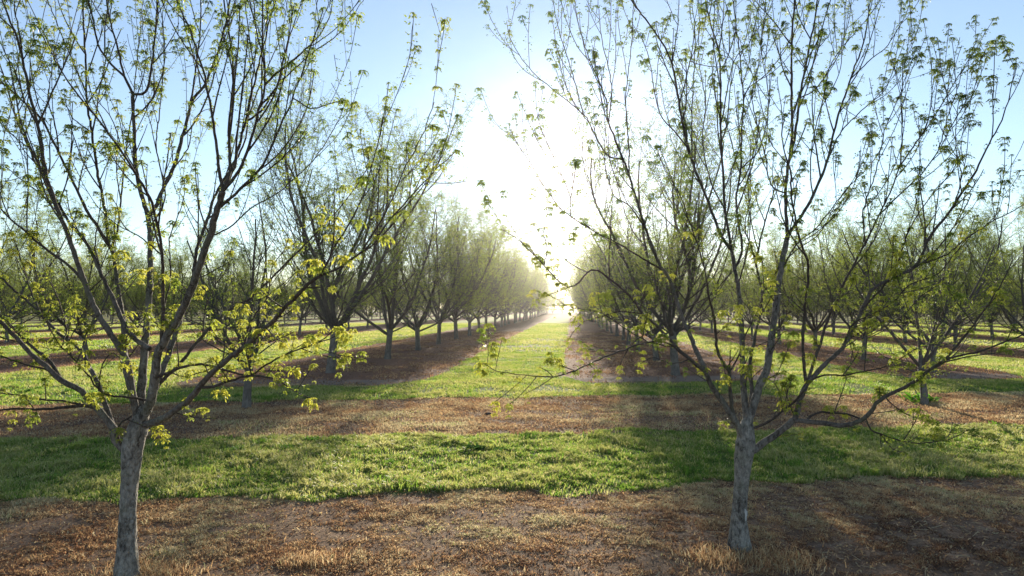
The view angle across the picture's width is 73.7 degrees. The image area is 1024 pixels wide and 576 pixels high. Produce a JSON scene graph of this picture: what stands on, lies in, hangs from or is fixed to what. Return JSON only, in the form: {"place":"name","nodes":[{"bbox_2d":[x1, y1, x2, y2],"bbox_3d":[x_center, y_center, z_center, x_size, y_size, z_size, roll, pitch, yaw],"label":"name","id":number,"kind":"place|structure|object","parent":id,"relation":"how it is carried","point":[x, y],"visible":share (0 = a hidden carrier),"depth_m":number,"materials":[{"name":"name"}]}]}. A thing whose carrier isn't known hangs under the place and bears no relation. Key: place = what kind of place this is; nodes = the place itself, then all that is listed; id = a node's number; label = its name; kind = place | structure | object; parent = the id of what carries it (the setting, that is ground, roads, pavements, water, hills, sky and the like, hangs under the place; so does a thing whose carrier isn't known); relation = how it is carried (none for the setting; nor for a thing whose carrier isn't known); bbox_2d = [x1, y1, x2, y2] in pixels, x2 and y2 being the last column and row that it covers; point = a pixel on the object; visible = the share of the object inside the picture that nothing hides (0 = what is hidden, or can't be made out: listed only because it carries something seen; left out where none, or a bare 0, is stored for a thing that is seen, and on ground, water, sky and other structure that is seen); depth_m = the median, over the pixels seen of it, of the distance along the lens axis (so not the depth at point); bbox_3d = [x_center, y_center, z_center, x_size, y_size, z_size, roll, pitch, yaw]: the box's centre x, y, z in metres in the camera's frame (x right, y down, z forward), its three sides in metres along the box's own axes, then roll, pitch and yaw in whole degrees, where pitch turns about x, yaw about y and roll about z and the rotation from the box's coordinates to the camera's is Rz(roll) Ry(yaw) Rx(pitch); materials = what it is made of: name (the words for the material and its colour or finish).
{"place":"outdoors","nodes":[
{"label":"outdoors","id":0,"kind":"place"},
{"bbox_2d":[0,322,1023,503],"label":"grass","id":1,"kind":"structure","parent":0,"point":[365,449],"depth_m":14.33,"materials":[{"name":"green plant"}]},
{"bbox_2d":[0,309,1023,575],"bbox_3d":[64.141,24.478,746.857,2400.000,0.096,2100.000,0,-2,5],"label":"ground","id":2,"kind":"structure","parent":0,"point":[444,549],"depth_m":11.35,"materials":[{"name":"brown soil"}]},
{"bbox_2d":[0,256,30,318],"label":"orchard tree","id":3,"kind":"object","parent":2,"relation":"on","point":[12,286],"visible":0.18,"depth_m":79.56,"materials":[{"name":"green plant"}]},
{"bbox_2d":[0,248,33,327],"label":"orchard tree","id":4,"kind":"object","parent":2,"relation":"on","point":[13,291],"visible":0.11,"depth_m":103.35,"materials":[{"name":"green plant"}]},
{"bbox_2d":[0,215,90,342],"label":"orchard tree","id":5,"kind":"object","parent":2,"relation":"on","point":[3,313],"visible":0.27,"depth_m":59.95,"materials":[{"name":"green plant"}]},
{"bbox_2d":[28,253,86,330],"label":"orchard tree","id":6,"kind":"object","parent":2,"relation":"on","point":[58,293],"visible":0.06,"depth_m":88.18,"materials":[{"name":"green plant"}]},
{"bbox_2d":[0,156,124,324],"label":"orchard tree","id":7,"kind":"object","parent":2,"relation":"on","point":[17,315],"visible":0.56,"depth_m":35.91,"materials":[{"name":"green plant"}]},
{"bbox_2d":[26,242,111,337],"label":"orchard tree","id":8,"kind":"object","parent":2,"relation":"on","point":[86,274],"visible":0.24,"depth_m":66.96,"materials":[{"name":"green plant"}]},
{"bbox_2d":[1,162,157,356],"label":"orchard tree","id":9,"kind":"object","parent":2,"relation":"on","point":[80,332],"visible":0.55,"depth_m":41.28,"materials":[{"name":"green plant"}]},
{"bbox_2d":[62,240,124,328],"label":"orchard tree","id":10,"kind":"object","parent":2,"relation":"on","point":[102,295],"visible":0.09,"depth_m":96.24,"materials":[{"name":"green plant"}]},
{"bbox_2d":[102,267,135,323],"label":"orchard tree","id":11,"kind":"object","parent":2,"relation":"on","point":[112,314],"visible":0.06,"depth_m":128.00,"materials":[{"name":"green plant"}]},
{"bbox_2d":[107,263,158,326],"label":"orchard tree","id":12,"kind":"object","parent":2,"relation":"on","point":[133,310],"visible":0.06,"depth_m":104.63,"materials":[{"name":"green plant"}]},
{"bbox_2d":[106,245,185,331],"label":"orchard tree","id":13,"kind":"object","parent":2,"relation":"on","point":[139,318],"visible":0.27,"depth_m":75.17,"materials":[{"name":"green plant"}]},
{"bbox_2d":[104,228,204,347],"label":"orchard tree","id":14,"kind":"object","parent":2,"relation":"on","point":[179,269],"visible":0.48,"depth_m":49.02,"materials":[{"name":"green plant"}]},
{"bbox_2d":[143,265,208,318],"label":"orchard tree","id":15,"kind":"object","parent":2,"relation":"on","point":[189,307],"visible":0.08,"depth_m":83.52,"materials":[{"name":"green plant"}]},
{"bbox_2d":[170,274,205,324],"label":"orchard tree","id":16,"kind":"object","parent":2,"relation":"on","point":[190,316],"visible":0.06,"depth_m":120.78,"materials":[{"name":"green plant"}]},
{"bbox_2d":[186,264,241,318],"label":"orchard tree","id":17,"kind":"object","parent":2,"relation":"on","point":[210,294],"visible":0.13,"depth_m":92.16,"materials":[{"name":"green plant"}]},
{"bbox_2d":[166,209,285,342],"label":"orchard tree","id":18,"kind":"object","parent":2,"relation":"on","point":[232,268],"visible":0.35,"depth_m":58.84,"materials":[{"name":"green plant"}]},
{"bbox_2d":[152,175,302,408],"bbox_3d":[-8.481,0.279,20.837,4.100,6.984,5.350,3,-2,-18],"label":"orchard tree","id":19,"kind":"object","parent":2,"relation":"on","point":[246,397],"visible":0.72,"depth_m":19.88,"materials":[{"name":"green plant"}]},
{"bbox_2d":[0,0,466,575],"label":"pecan tree","id":20,"kind":"object","parent":2,"relation":"on","point":[130,444],"visible":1,"depth_m":7.24,"materials":[{"name":"green plant"}]},
{"bbox_2d":[212,243,269,323],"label":"orchard tree","id":21,"kind":"object","parent":2,"relation":"on","point":[237,295],"visible":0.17,"depth_m":100.05,"materials":[{"name":"green plant"}]},
{"bbox_2d":[260,272,300,324],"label":"orchard tree","id":22,"kind":"object","parent":2,"relation":"on","point":[284,318],"visible":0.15,"depth_m":116.20,"materials":[{"name":"green plant"}]},
{"bbox_2d":[254,229,342,334],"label":"orchard tree","id":23,"kind":"object","parent":2,"relation":"on","point":[278,279],"visible":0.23,"depth_m":74.90,"materials":[{"name":"green plant"}]},
{"bbox_2d":[285,288,320,323],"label":"orchard tree","id":24,"kind":"object","parent":2,"relation":"on","point":[303,307],"visible":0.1,"depth_m":124.88,"materials":[{"name":"green plant"}]},
{"bbox_2d":[281,242,357,331],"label":"orchard tree","id":25,"kind":"object","parent":2,"relation":"on","point":[326,326],"visible":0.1,"depth_m":82.61,"materials":[{"name":"green plant"}]},
{"bbox_2d":[328,267,374,329],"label":"orchard tree","id":26,"kind":"object","parent":2,"relation":"on","point":[349,296],"visible":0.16,"depth_m":91.53,"materials":[{"name":"green plant"}]},
{"bbox_2d":[234,25,479,372],"bbox_3d":[-7.250,-4.116,32.081,11.876,16.438,9.748,1,-1,-23],"label":"orchard tree","id":27,"kind":"object","parent":2,"relation":"on","point":[330,320],"visible":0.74,"depth_m":31.54,"materials":[{"name":"green plant"}]},
{"bbox_2d":[341,250,398,327],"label":"orchard tree","id":28,"kind":"object","parent":2,"relation":"on","point":[368,316],"visible":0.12,"depth_m":99.87,"materials":[{"name":"green plant"}]},
{"bbox_2d":[282,109,471,358],"bbox_3d":[-8.278,-2.883,39.389,10.308,14.272,13.729,2,-2,19],"label":"orchard tree","id":29,"kind":"object","parent":2,"relation":"on","point":[390,324],"visible":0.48,"depth_m":39.82,"materials":[{"name":"green plant"}]},
{"bbox_2d":[371,259,417,320],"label":"orchard tree","id":30,"kind":"object","parent":2,"relation":"on","point":[400,296],"visible":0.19,"depth_m":115.82,"materials":[{"name":"green plant"}]},
{"bbox_2d":[389,259,426,315],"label":"orchard tree","id":31,"kind":"object","parent":2,"relation":"on","point":[409,293],"visible":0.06,"depth_m":124.46,"materials":[{"name":"green plant"}]},
{"bbox_2d":[401,276,442,322],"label":"orchard tree","id":32,"kind":"object","parent":2,"relation":"on","point":[422,302],"visible":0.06,"depth_m":132.89,"materials":[{"name":"green plant"}]},
{"bbox_2d":[406,276,437,321],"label":"orchard tree","id":33,"kind":"object","parent":2,"relation":"on","point":[422,298],"visible":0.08,"depth_m":140.91,"materials":[{"name":"green plant"}]},
{"bbox_2d":[329,179,523,349],"bbox_3d":[-6.289,-2.077,48.314,12.993,13.320,11.624,1,-2,-23],"label":"orchard tree","id":34,"kind":"object","parent":2,"relation":"on","point":[417,326],"visible":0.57,"depth_m":47.45,"materials":[{"name":"green plant"}]},
{"bbox_2d":[423,276,447,320],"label":"orchard tree","id":35,"kind":"object","parent":2,"relation":"on","point":[440,299],"visible":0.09,"depth_m":148.22,"materials":[{"name":"green plant"}]},
{"bbox_2d":[393,170,515,343],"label":"orchard tree","id":36,"kind":"object","parent":2,"relation":"on","point":[438,318],"visible":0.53,"depth_m":56.36,"materials":[{"name":"green plant"}]},
{"bbox_2d":[398,192,523,338],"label":"orchard tree","id":37,"kind":"object","parent":2,"relation":"on","point":[454,319],"visible":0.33,"depth_m":63.21,"materials":[{"name":"green plant"}]},
{"bbox_2d":[460,443,487,450],"bbox_3d":[-0.800,3.348,14.298,0.481,0.132,0.490,-1,-2,38],"label":"weed clump","id":38,"kind":"object","parent":2,"relation":"on","point":[477,446],"visible":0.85,"depth_m":14.32,"materials":[{"name":"green plant"}]},
{"bbox_2d":[429,205,525,332],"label":"orchard tree","id":39,"kind":"object","parent":2,"relation":"on","point":[478,318],"visible":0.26,"depth_m":81.83,"materials":[{"name":"green plant"}]},
{"bbox_2d":[429,215,533,335],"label":"orchard tree","id":40,"kind":"object","parent":2,"relation":"on","point":[469,319],"visible":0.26,"depth_m":73.79,"materials":[{"name":"green plant"}]},
{"bbox_2d":[469,246,528,328],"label":"orchard tree","id":41,"kind":"object","parent":2,"relation":"on","point":[502,314],"visible":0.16,"depth_m":97.85,"materials":[{"name":"green plant"}]},
{"bbox_2d":[460,218,538,330],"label":"orchard tree","id":42,"kind":"object","parent":2,"relation":"on","point":[500,303],"visible":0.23,"depth_m":87.76,"materials":[{"name":"green plant"}]},
{"bbox_2d":[2,281,1005,317],"bbox_3d":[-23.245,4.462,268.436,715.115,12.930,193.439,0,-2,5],"label":"trees","id":43,"kind":"object","parent":2,"relation":"on","point":[547,308],"visible":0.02,"depth_m":279.79,"materials":[{"name":"green plant"}]},
{"bbox_2d":[468,257,543,326],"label":"orchard tree","id":44,"kind":"object","parent":2,"relation":"on","point":[501,317],"visible":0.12,"depth_m":105.92,"materials":[{"name":"green plant"}]},
{"bbox_2d":[486,268,534,325],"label":"orchard tree","id":45,"kind":"object","parent":2,"relation":"on","point":[505,324],"visible":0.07,"depth_m":115.13,"materials":[{"name":"green plant"}]},
{"bbox_2d":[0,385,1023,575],"bbox_3d":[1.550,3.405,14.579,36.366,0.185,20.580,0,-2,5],"label":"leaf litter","id":46,"kind":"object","parent":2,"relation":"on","point":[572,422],"visible":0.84,"depth_m":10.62,"materials":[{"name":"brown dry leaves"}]},
{"bbox_2d":[496,242,535,323],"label":"orchard tree","id":47,"kind":"object","parent":2,"relation":"on","point":[508,322],"visible":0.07,"depth_m":121.89,"materials":[{"name":"green plant"}]},
{"bbox_2d":[502,261,544,321],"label":"orchard tree","id":48,"kind":"object","parent":2,"relation":"on","point":[534,284],"visible":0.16,"depth_m":138.44,"materials":[{"name":"green plant"}]},
{"bbox_2d":[511,254,540,322],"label":"orchard tree","id":49,"kind":"object","parent":2,"relation":"on","point":[522,305],"visible":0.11,"depth_m":130.66,"materials":[{"name":"green plant"}]},
{"bbox_2d":[513,269,540,321],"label":"orchard tree","id":50,"kind":"object","parent":2,"relation":"on","point":[525,298],"visible":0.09,"depth_m":147.37,"materials":[{"name":"green plant"}]},
{"bbox_2d":[514,271,548,320],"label":"orchard tree","id":51,"kind":"object","parent":2,"relation":"on","point":[536,297],"visible":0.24,"depth_m":156.24,"materials":[{"name":"green plant"}]},
{"bbox_2d":[518,254,545,319],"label":"orchard tree","id":52,"kind":"object","parent":2,"relation":"on","point":[538,268],"visible":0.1,"depth_m":164.00,"materials":[{"name":"green plant"}]},
{"bbox_2d":[522,263,549,319],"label":"orchard tree","id":53,"kind":"object","parent":2,"relation":"on","point":[539,289],"visible":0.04,"depth_m":172.35,"materials":[{"name":"green plant"}]},
{"bbox_2d":[529,276,552,318],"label":"orchard tree","id":54,"kind":"object","parent":2,"relation":"on","point":[531,311],"visible":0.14,"depth_m":179.91,"materials":[{"name":"green plant"}]},
{"bbox_2d":[534,275,550,317],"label":"orchard tree","id":55,"kind":"object","parent":2,"relation":"on","point":[541,298],"visible":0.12,"depth_m":204.53,"materials":[{"name":"green plant"}]},
{"bbox_2d":[566,274,590,320],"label":"orchard tree","id":56,"kind":"object","parent":2,"relation":"on","point":[575,297],"visible":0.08,"depth_m":154.06,"materials":[{"name":"green plant"}]},
{"bbox_2d":[562,253,598,325],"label":"orchard tree","id":57,"kind":"object","parent":2,"relation":"on","point":[580,291],"visible":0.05,"depth_m":113.08,"materials":[{"name":"green plant"}]},
{"bbox_2d":[569,280,592,321],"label":"orchard tree","id":58,"kind":"object","parent":2,"relation":"on","point":[581,305],"visible":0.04,"depth_m":145.42,"materials":[{"name":"green plant"}]},
{"bbox_2d":[561,251,605,328],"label":"orchard tree","id":59,"kind":"object","parent":2,"relation":"on","point":[577,295],"visible":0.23,"depth_m":96.03,"materials":[{"name":"green plant"}]},
{"bbox_2d":[565,246,601,326],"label":"orchard tree","id":60,"kind":"object","parent":2,"relation":"on","point":[585,284],"visible":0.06,"depth_m":103.87,"materials":[{"name":"green plant"}]},
{"bbox_2d":[570,267,597,324],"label":"orchard tree","id":61,"kind":"object","parent":2,"relation":"on","point":[579,296],"visible":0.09,"depth_m":120.80,"materials":[{"name":"green plant"}]},
{"bbox_2d":[569,237,622,330],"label":"orchard tree","id":62,"kind":"object","parent":2,"relation":"on","point":[607,328],"visible":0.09,"depth_m":86.97,"materials":[{"name":"green plant"}]},
{"bbox_2d":[575,259,631,333],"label":"orchard tree","id":63,"kind":"object","parent":2,"relation":"on","point":[611,331],"visible":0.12,"depth_m":79.22,"materials":[{"name":"green plant"}]},
{"bbox_2d":[563,220,661,339],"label":"orchard tree","id":64,"kind":"object","parent":2,"relation":"on","point":[623,329],"visible":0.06,"depth_m":62.60,"materials":[{"name":"green plant"}]},
{"bbox_2d":[569,222,663,335],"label":"orchard tree","id":65,"kind":"object","parent":2,"relation":"on","point":[616,330],"visible":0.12,"depth_m":70.47,"materials":[{"name":"green plant"}]},
{"bbox_2d":[580,197,682,351],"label":"orchard tree","id":66,"kind":"object","parent":2,"relation":"on","point":[655,297],"visible":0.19,"depth_m":46.87,"materials":[{"name":"green plant"}]},
{"bbox_2d":[564,197,698,344],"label":"orchard tree","id":67,"kind":"object","parent":2,"relation":"on","point":[628,342],"visible":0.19,"depth_m":55.33,"materials":[{"name":"green plant"}]},
{"bbox_2d":[558,161,767,360],"bbox_3d":[8.156,-1.505,39.114,11.350,11.529,10.158,0,-2,-6],"label":"orchard tree","id":68,"kind":"object","parent":2,"relation":"on","point":[655,332],"visible":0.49,"depth_m":38.59,"materials":[{"name":"green plant"}]},
{"bbox_2d":[549,47,804,375],"bbox_3d":[6.510,-3.449,29.678,10.615,14.904,9.292,1,-1,-35],"label":"orchard tree","id":69,"kind":"object","parent":2,"relation":"on","point":[690,265],"visible":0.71,"depth_m":29.13,"materials":[{"name":"green plant"}]},
{"bbox_2d":[656,254,714,318],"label":"orchard tree","id":70,"kind":"object","parent":2,"relation":"on","point":[679,300],"visible":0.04,"depth_m":104.73,"materials":[{"name":"green plant"}]},
{"bbox_2d":[673,260,730,328],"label":"orchard tree","id":71,"kind":"object","parent":2,"relation":"on","point":[690,319],"visible":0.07,"depth_m":97.26,"materials":[{"name":"green plant"}]},
{"bbox_2d":[673,258,734,330],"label":"orchard tree","id":72,"kind":"object","parent":2,"relation":"on","point":[703,318],"visible":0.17,"depth_m":89.07,"materials":[{"name":"green plant"}]},
{"bbox_2d":[674,254,753,332],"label":"orchard tree","id":73,"kind":"object","parent":2,"relation":"on","point":[711,321],"visible":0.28,"depth_m":80.22,"materials":[{"name":"green plant"}]},
{"bbox_2d":[716,282,743,322],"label":"orchard tree","id":74,"kind":"object","parent":2,"relation":"on","point":[730,309],"visible":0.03,"depth_m":126.22,"materials":[{"name":"green plant"}]},
{"bbox_2d":[710,266,757,316],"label":"orchard tree","id":75,"kind":"object","parent":2,"relation":"on","point":[730,301],"visible":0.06,"depth_m":118.49,"materials":[{"name":"green plant"}]},
{"bbox_2d":[471,0,1023,552],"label":"pecan tree","id":76,"kind":"object","parent":2,"relation":"on","point":[747,446],"visible":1,"depth_m":8.50,"materials":[{"name":"green plant"}]},
{"bbox_2d":[729,266,766,325],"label":"orchard tree","id":77,"kind":"object","parent":2,"relation":"on","point":[744,297],"visible":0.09,"depth_m":109.38,"materials":[{"name":"green plant"}]},
{"bbox_2d":[710,236,793,339],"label":"orchard tree","id":78,"kind":"object","parent":2,"relation":"on","point":[750,320],"visible":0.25,"depth_m":64.12,"materials":[{"name":"green plant"}]},
{"bbox_2d":[749,262,787,327],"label":"orchard tree","id":79,"kind":"object","parent":2,"relation":"on","point":[768,310],"visible":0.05,"depth_m":101.10,"materials":[{"name":"green plant"}]},
{"bbox_2d":[716,206,823,343],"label":"orchard tree","id":80,"kind":"object","parent":2,"relation":"on","point":[780,322],"visible":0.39,"depth_m":55.43,"materials":[{"name":"green plant"}]},
{"bbox_2d":[759,246,815,329],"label":"orchard tree","id":81,"kind":"object","parent":2,"relation":"on","point":[783,327],"visible":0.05,"depth_m":93.13,"materials":[{"name":"green plant"}]},
{"bbox_2d":[766,259,824,329],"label":"orchard tree","id":82,"kind":"object","parent":2,"relation":"on","point":[803,297],"visible":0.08,"depth_m":84.06,"materials":[{"name":"green plant"}]},
{"bbox_2d":[741,206,886,350],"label":"orchard tree","id":83,"kind":"object","parent":2,"relation":"on","point":[814,328],"visible":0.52,"depth_m":47.43,"materials":[{"name":"green plant"}]},
{"bbox_2d":[797,227,860,333],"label":"orchard tree","id":84,"kind":"object","parent":2,"relation":"on","point":[833,318],"visible":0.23,"depth_m":76.65,"materials":[{"name":"green plant"}]},
{"bbox_2d":[822,256,859,323],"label":"orchard tree","id":85,"kind":"object","parent":2,"relation":"on","point":[847,300],"depth_m":100.52,"materials":[{"name":"green plant"}]},
{"bbox_2d":[819,233,906,323],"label":"orchard tree","id":86,"kind":"object","parent":2,"relation":"on","point":[860,288],"visible":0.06,"depth_m":67.06,"materials":[{"name":"green plant"}]},
{"bbox_2d":[785,187,966,359],"bbox_3d":[20.090,-0.861,38.508,8.877,10.199,8.232,-1,-2,26],"label":"orchard tree","id":87,"kind":"object","parent":2,"relation":"on","point":[833,276],"visible":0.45,"depth_m":38.37,"materials":[{"name":"green plant"}]},
{"bbox_2d":[863,214,944,341],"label":"orchard tree","id":88,"kind":"object","parent":2,"relation":"on","point":[904,327],"visible":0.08,"depth_m":59.56,"materials":[{"name":"green plant"}]},
{"bbox_2d":[801,203,1015,404],"bbox_3d":[12.497,0.527,21.034,6.239,6.576,3.550,0,-2,3],"label":"orchard tree","id":89,"kind":"object","parent":2,"relation":"on","point":[920,362],"visible":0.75,"depth_m":21.18,"materials":[{"name":"green plant"}]},
{"bbox_2d":[797,144,1023,372],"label":"orchard tree","id":90,"kind":"object","parent":2,"relation":"on","point":[874,282],"visible":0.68,"depth_m":31.41,"materials":[{"name":"green plant"}]},
{"bbox_2d":[897,391,941,401],"bbox_3d":[13.028,3.478,21.863,1.258,0.298,0.910,0,-2,-5],"label":"weed clump","id":91,"kind":"object","parent":2,"relation":"on","point":[909,397],"visible":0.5,"depth_m":21.73,"materials":[{"name":"green plant"}]},
{"bbox_2d":[877,198,1023,346],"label":"orchard tree","id":92,"kind":"object","parent":2,"relation":"on","point":[955,329],"visible":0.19,"depth_m":50.49,"materials":[{"name":"green plant"}]},
{"bbox_2d":[906,250,995,334],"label":"orchard tree","id":93,"kind":"object","parent":2,"relation":"on","point":[950,304],"visible":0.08,"depth_m":75.14,"materials":[{"name":"green plant"}]},
{"bbox_2d":[949,262,1009,328],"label":"orchard tree","id":94,"kind":"object","parent":2,"relation":"on","point":[972,296],"visible":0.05,"depth_m":91.42,"materials":[{"name":"green plant"}]},
{"bbox_2d":[940,225,1023,337],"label":"orchard tree","id":95,"kind":"object","parent":2,"relation":"on","point":[991,321],"visible":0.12,"depth_m":66.96,"materials":[{"name":"green plant"}]},
{"bbox_2d":[947,201,1023,335],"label":"orchard tree","id":96,"kind":"object","parent":2,"relation":"on","point":[1001,306],"visible":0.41,"depth_m":43.89,"materials":[{"name":"green plant"}]},
{"bbox_2d":[969,215,1023,314],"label":"orchard tree","id":97,"kind":"object","parent":2,"relation":"on","point":[1013,294],"visible":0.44,"depth_m":60.59,"materials":[{"name":"green plant"}]},
{"bbox_2d":[997,260,1023,330],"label":"orchard tree","id":98,"kind":"object","parent":2,"relation":"on","point":[1017,316],"visible":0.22,"depth_m":83.03,"materials":[{"name":"green plant"}]},
{"bbox_2d":[1005,164,1023,229],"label":"orchard tree","id":99,"kind":"object","parent":2,"relation":"on","point":[1017,190],"visible":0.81,"depth_m":38.09,"materials":[{"name":"green plant"}]},
{"bbox_2d":[1006,269,1023,325],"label":"orchard tree","id":100,"kind":"object","parent":2,"relation":"on","point":[1016,302],"visible":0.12,"depth_m":99.56,"materials":[{"name":"green plant"}]},
{"bbox_2d":[0,0,1023,308],"label":"sky","id":101,"kind":"structure","parent":0,"point":[471,59],"materials":[{"name":"blue"}]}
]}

